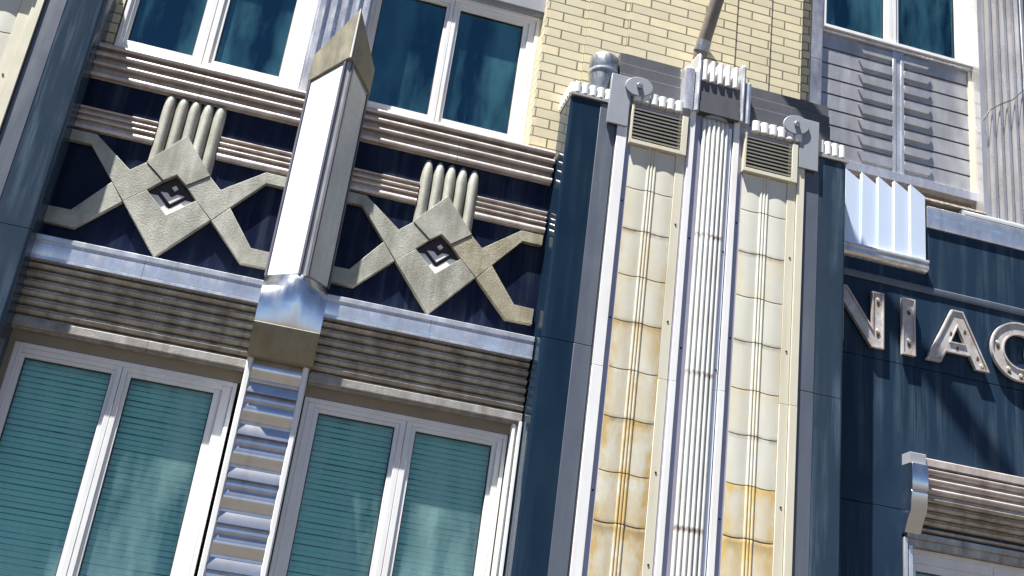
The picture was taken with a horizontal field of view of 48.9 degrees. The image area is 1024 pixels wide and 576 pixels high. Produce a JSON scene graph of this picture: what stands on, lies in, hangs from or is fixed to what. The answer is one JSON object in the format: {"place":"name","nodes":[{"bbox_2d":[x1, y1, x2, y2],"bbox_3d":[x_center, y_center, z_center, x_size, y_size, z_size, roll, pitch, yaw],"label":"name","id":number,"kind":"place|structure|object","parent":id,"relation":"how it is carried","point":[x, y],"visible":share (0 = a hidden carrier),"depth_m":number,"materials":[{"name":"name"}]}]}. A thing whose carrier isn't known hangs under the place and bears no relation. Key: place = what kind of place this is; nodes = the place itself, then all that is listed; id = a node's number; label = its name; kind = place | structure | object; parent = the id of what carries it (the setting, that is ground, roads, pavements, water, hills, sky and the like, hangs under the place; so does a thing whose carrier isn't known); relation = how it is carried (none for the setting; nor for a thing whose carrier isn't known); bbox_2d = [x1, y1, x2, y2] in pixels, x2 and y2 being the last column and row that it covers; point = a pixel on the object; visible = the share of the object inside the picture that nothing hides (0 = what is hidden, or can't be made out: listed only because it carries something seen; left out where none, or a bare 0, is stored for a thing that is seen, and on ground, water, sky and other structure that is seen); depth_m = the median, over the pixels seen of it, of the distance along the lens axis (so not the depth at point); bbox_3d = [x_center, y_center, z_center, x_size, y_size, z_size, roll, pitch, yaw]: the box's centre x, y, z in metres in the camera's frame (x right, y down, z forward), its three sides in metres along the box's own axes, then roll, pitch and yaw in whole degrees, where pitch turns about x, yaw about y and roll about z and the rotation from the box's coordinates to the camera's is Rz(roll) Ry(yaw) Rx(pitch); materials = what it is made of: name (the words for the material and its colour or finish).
{"place":"outdoors","nodes":[
{"label":"outdoors","id":0,"kind":"place"},
{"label":"pavement","id":1,"kind":"structure","parent":0,"visible":0},
{"bbox_2d":[0,0,1023,575],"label":"building","id":2,"kind":"structure","parent":1,"relation":"on","point":[566,330],"depth_m":10.32,"materials":[{"name":"multicoloured concrete"}]},
{"bbox_2d":[0,341,237,575],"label":"window","id":3,"kind":"structure","parent":2,"relation":"in","point":[120,374],"depth_m":9.24,"materials":[{"name":"teal glass"}]},
{"bbox_2d":[114,0,317,88],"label":"window","id":4,"kind":"structure","parent":2,"relation":"in","point":[263,40],"depth_m":10.82,"materials":[{"name":"blue glass"}]},
{"bbox_2d":[246,9,374,372],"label":"light column","id":5,"kind":"structure","parent":2,"relation":"attached to","point":[288,320],"depth_m":10.03,"materials":[{"name":"grey metal"}]},
{"bbox_2d":[268,396,507,575],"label":"window","id":6,"kind":"structure","parent":2,"relation":"in","point":[387,528],"depth_m":9.73,"materials":[{"name":"teal glass"}]},
{"bbox_2d":[366,0,539,143],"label":"window","id":7,"kind":"structure","parent":2,"relation":"in","point":[468,65],"depth_m":11.51,"materials":[{"name":"blue glass"}]},
{"bbox_2d":[588,52,618,89],"bbox_3d":[0.903,-2.064,11.272,0.308,0.545,0.308,12,-23,-11],"label":"metal canister","id":8,"kind":"object","parent":2,"relation":"on","point":[603,66],"visible":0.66,"depth_m":11.19,"materials":[{"name":"metal"}]},
{"bbox_2d":[606,73,652,126],"bbox_3d":[1.161,-1.834,11.055,0.428,0.574,0.082,8,-22,-1],"label":"steel bracket","id":9,"kind":"object","parent":2,"relation":"attached to","point":[623,89],"visible":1,"depth_m":11.06,"materials":[{"name":"silver metal"}]},
{"bbox_2d":[693,0,723,61],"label":"flagpole","id":10,"kind":"object","parent":2,"relation":"attached to","point":[703,41],"visible":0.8,"depth_m":11.92,"materials":[{"name":"metal"}]},
{"bbox_2d":[783,115,818,172],"bbox_3d":[2.924,-1.476,11.402,0.411,0.573,0.084,17,-24,-21],"label":"steel bracket","id":11,"kind":"object","parent":2,"relation":"attached to","point":[808,145],"visible":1,"depth_m":11.41,"materials":[{"name":"silver metal"}]},
{"bbox_2d":[843,284,883,349],"bbox_3d":[3.450,0.282,11.273,0.583,0.603,0.061,12,-23,-11],"label":"letter","id":12,"kind":"object","parent":2,"relation":"attached to","point":[872,331],"visible":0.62,"depth_m":11.27,"materials":[{"name":"metal"}]},
{"bbox_2d":[844,169,928,273],"bbox_3d":[3.889,-0.711,11.755,0.998,0.984,0.078,12,-23,-11],"label":"finned fixture","id":13,"kind":"object","parent":2,"relation":"attached to","point":[884,223],"visible":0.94,"depth_m":11.74,"materials":[{"name":"white metal"}]},
{"bbox_2d":[823,0,972,67],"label":"window","id":14,"kind":"structure","parent":2,"relation":"in","point":[940,29],"depth_m":13.15,"materials":[{"name":"blue glass"}]},
{"bbox_2d":[900,297,915,356],"bbox_3d":[4.000,0.397,11.380,0.147,0.613,0.061,12,-23,-11],"label":"letter","id":15,"kind":"object","parent":2,"relation":"attached to","point":[908,326],"visible":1,"depth_m":11.36,"materials":[{"name":"metal"}]},
{"bbox_2d":[925,309,989,373],"bbox_3d":[4.532,0.517,11.480,0.715,0.603,0.061,12,-23,-11],"label":"letter","id":16,"kind":"object","parent":2,"relation":"attached to","point":[944,343],"visible":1,"depth_m":11.44,"materials":[{"name":"metal"}]},
{"bbox_2d":[913,548,1023,575],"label":"window","id":17,"kind":"structure","parent":2,"relation":"in","point":[925,563],"depth_m":10.75,"materials":[{"name":"white paint"}]},
{"bbox_2d":[984,90,1023,119],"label":"cable","id":18,"kind":"object","parent":2,"relation":"attached to","point":[1003,103],"visible":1,"depth_m":12.81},
{"bbox_2d":[989,322,1023,383],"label":"letter","id":19,"kind":"object","parent":2,"relation":"attached to","point":[1000,336],"visible":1,"depth_m":11.54,"materials":[{"name":"metal"}]}
]}

